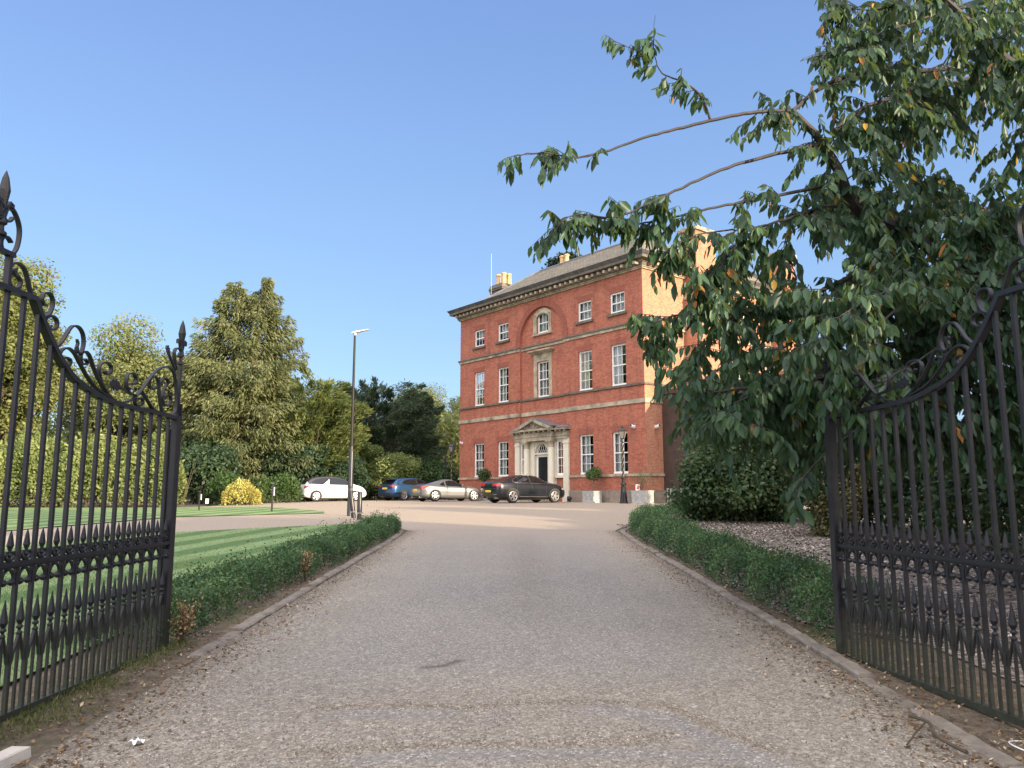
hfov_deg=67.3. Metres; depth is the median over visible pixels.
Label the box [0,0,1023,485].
sky
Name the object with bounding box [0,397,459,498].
wood
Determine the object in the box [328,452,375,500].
bush
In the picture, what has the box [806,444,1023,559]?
laurel hedge
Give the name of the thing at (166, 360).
oak tree
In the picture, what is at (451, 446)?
street lantern
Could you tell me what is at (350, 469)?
lamp post
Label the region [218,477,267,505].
golden bush
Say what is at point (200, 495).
lawn marker
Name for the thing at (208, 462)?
shrub
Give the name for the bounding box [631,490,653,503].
planter
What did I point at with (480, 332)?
window
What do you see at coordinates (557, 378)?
manor house
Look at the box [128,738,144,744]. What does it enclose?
crumpled tissue
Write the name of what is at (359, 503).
bollard
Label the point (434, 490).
coupe car
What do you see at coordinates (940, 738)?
fallen branch
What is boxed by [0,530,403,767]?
kerb
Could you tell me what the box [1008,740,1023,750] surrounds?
cable loop
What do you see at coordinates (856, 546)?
iron gate
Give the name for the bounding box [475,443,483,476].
window
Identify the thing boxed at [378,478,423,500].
hatchback car
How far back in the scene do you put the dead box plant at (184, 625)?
7.00 m
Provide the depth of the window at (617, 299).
42.78 m
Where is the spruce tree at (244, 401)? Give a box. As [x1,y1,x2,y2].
[146,277,325,502]
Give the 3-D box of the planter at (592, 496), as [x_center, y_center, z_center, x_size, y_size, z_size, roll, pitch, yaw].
[4.330,6.090,41.548,0.650,0.635,0.890,6,-10,-38]
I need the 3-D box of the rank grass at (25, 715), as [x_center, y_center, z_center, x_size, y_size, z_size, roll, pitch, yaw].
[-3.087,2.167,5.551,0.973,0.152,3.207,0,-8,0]
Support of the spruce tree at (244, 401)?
on the ground at (48, 740)
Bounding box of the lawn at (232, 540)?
[0,524,356,685]
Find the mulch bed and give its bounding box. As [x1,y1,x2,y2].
[629,513,1023,685]
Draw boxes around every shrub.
[161,428,235,502]
[180,441,246,503]
[260,440,333,501]
[625,468,655,489]
[662,427,806,521]
[792,462,879,536]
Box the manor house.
[447,225,813,502]
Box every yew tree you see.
[252,362,374,500]
[339,376,446,498]
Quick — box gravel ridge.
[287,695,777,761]
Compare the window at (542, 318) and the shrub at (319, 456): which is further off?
the shrub at (319, 456)
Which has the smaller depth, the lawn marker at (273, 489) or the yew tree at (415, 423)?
the lawn marker at (273, 489)
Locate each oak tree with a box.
[0,254,80,441]
[49,312,184,501]
[147,351,229,500]
[389,382,452,438]
[438,396,459,440]
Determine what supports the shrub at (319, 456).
on the ground at (48, 740)
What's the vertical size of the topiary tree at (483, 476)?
1.442 m
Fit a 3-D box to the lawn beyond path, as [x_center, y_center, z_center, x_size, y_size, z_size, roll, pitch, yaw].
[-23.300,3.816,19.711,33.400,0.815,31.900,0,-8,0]
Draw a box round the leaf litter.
[0,530,1023,767]
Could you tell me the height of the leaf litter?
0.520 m
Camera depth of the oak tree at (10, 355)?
41.77 m
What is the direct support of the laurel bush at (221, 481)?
on the ground at (48, 740)
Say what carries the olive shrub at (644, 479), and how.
on the planter at (641, 496)
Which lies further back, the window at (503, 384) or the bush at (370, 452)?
the bush at (370, 452)
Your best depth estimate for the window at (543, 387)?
47.39 m
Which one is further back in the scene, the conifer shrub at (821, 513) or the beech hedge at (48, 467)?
the beech hedge at (48, 467)
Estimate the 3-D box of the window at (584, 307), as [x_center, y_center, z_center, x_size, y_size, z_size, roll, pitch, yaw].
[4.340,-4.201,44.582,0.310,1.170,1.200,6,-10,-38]
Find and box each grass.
[0,637,196,745]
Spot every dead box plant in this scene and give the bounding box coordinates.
[169,592,202,644]
[297,551,313,581]
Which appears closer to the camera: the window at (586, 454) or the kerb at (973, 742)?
the kerb at (973, 742)
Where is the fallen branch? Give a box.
[906,714,968,754]
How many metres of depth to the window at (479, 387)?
52.06 m
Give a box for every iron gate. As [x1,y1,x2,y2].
[0,170,186,722]
[821,203,1023,727]
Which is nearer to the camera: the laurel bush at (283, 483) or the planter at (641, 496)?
the planter at (641, 496)
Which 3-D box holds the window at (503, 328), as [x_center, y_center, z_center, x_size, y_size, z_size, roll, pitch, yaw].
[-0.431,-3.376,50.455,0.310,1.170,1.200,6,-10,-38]
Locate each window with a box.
[475,329,483,346]
[475,372,483,405]
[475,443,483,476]
[498,441,507,476]
[499,323,507,340]
[499,367,507,402]
[538,313,547,333]
[538,361,548,397]
[578,300,590,321]
[579,350,591,390]
[581,434,593,474]
[611,291,624,313]
[612,343,625,385]
[613,432,627,473]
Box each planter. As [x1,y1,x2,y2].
[582,491,601,502]
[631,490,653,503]
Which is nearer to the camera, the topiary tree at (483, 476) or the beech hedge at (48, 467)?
the beech hedge at (48, 467)
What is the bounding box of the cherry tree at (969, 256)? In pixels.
[497,0,1023,529]
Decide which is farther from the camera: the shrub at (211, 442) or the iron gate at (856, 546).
the shrub at (211, 442)
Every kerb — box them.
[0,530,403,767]
[619,524,1023,767]
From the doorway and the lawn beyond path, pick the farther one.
the doorway
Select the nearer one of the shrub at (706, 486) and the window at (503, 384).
the shrub at (706, 486)
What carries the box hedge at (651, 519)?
on the mulch bed
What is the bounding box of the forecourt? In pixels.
[5,500,809,544]
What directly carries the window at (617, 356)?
in the manor house
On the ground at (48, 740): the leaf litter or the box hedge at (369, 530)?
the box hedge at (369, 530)
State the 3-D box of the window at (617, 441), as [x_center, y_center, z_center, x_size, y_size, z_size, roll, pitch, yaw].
[5.981,3.706,41.462,0.309,2.240,1.220,6,-10,-38]
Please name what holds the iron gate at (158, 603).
on the ground at (48, 740)
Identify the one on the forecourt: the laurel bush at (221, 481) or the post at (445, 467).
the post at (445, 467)
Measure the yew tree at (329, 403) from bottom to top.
9.968 m
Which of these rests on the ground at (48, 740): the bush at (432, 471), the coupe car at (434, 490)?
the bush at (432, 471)
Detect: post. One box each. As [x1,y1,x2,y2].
[347,329,368,515]
[444,452,445,499]
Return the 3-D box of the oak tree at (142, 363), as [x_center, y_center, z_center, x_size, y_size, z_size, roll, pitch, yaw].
[-26.251,1.514,51.021,8.011,12.954,8.578,5,-10,-34]
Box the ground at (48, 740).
[0,494,1023,767]
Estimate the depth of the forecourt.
24.76 m
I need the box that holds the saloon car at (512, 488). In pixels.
[481,475,564,502]
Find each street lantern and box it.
[447,442,454,499]
[618,425,627,503]
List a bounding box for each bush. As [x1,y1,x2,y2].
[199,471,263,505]
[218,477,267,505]
[249,471,303,502]
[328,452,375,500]
[359,441,384,499]
[367,451,422,499]
[410,457,458,499]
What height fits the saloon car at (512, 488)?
1.484 m
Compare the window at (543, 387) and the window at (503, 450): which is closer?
the window at (543, 387)
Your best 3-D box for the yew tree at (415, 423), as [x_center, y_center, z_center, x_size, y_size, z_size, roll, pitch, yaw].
[-10.289,4.310,62.575,10.059,10.412,10.234,0,-8,0]
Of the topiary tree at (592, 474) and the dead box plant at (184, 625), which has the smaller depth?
the dead box plant at (184, 625)
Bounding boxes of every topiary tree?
[476,469,491,482]
[584,466,602,490]
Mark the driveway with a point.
(566, 560)
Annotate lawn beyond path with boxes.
[0,507,323,529]
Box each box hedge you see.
[84,501,401,652]
[628,498,907,643]
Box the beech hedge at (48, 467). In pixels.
[0,422,194,507]
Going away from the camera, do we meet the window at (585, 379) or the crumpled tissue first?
the crumpled tissue
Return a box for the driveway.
[21,531,1002,767]
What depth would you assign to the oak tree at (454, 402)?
96.28 m
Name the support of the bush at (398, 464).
on the ground at (48, 740)
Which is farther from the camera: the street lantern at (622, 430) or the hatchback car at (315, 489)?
the hatchback car at (315, 489)
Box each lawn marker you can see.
[198,491,201,509]
[271,482,274,511]
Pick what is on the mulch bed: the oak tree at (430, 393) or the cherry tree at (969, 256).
the cherry tree at (969, 256)
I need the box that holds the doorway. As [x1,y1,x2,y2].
[509,418,570,501]
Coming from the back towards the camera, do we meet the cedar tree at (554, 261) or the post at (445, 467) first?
the cedar tree at (554, 261)
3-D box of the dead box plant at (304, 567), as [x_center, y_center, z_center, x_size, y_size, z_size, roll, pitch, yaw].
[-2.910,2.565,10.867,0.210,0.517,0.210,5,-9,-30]
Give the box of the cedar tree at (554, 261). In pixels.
[541,251,582,268]
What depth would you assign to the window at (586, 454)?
43.72 m
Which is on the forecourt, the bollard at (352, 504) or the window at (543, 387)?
the bollard at (352, 504)
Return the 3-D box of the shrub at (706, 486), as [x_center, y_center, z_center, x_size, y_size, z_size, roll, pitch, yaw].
[6.981,2.287,23.214,4.856,3.953,4.211,0,-8,0]
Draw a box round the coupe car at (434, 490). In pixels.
[411,479,481,501]
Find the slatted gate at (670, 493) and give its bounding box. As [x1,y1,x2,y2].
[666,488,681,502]
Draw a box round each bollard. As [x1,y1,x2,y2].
[349,491,355,517]
[357,492,361,519]
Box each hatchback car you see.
[301,476,365,501]
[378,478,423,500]

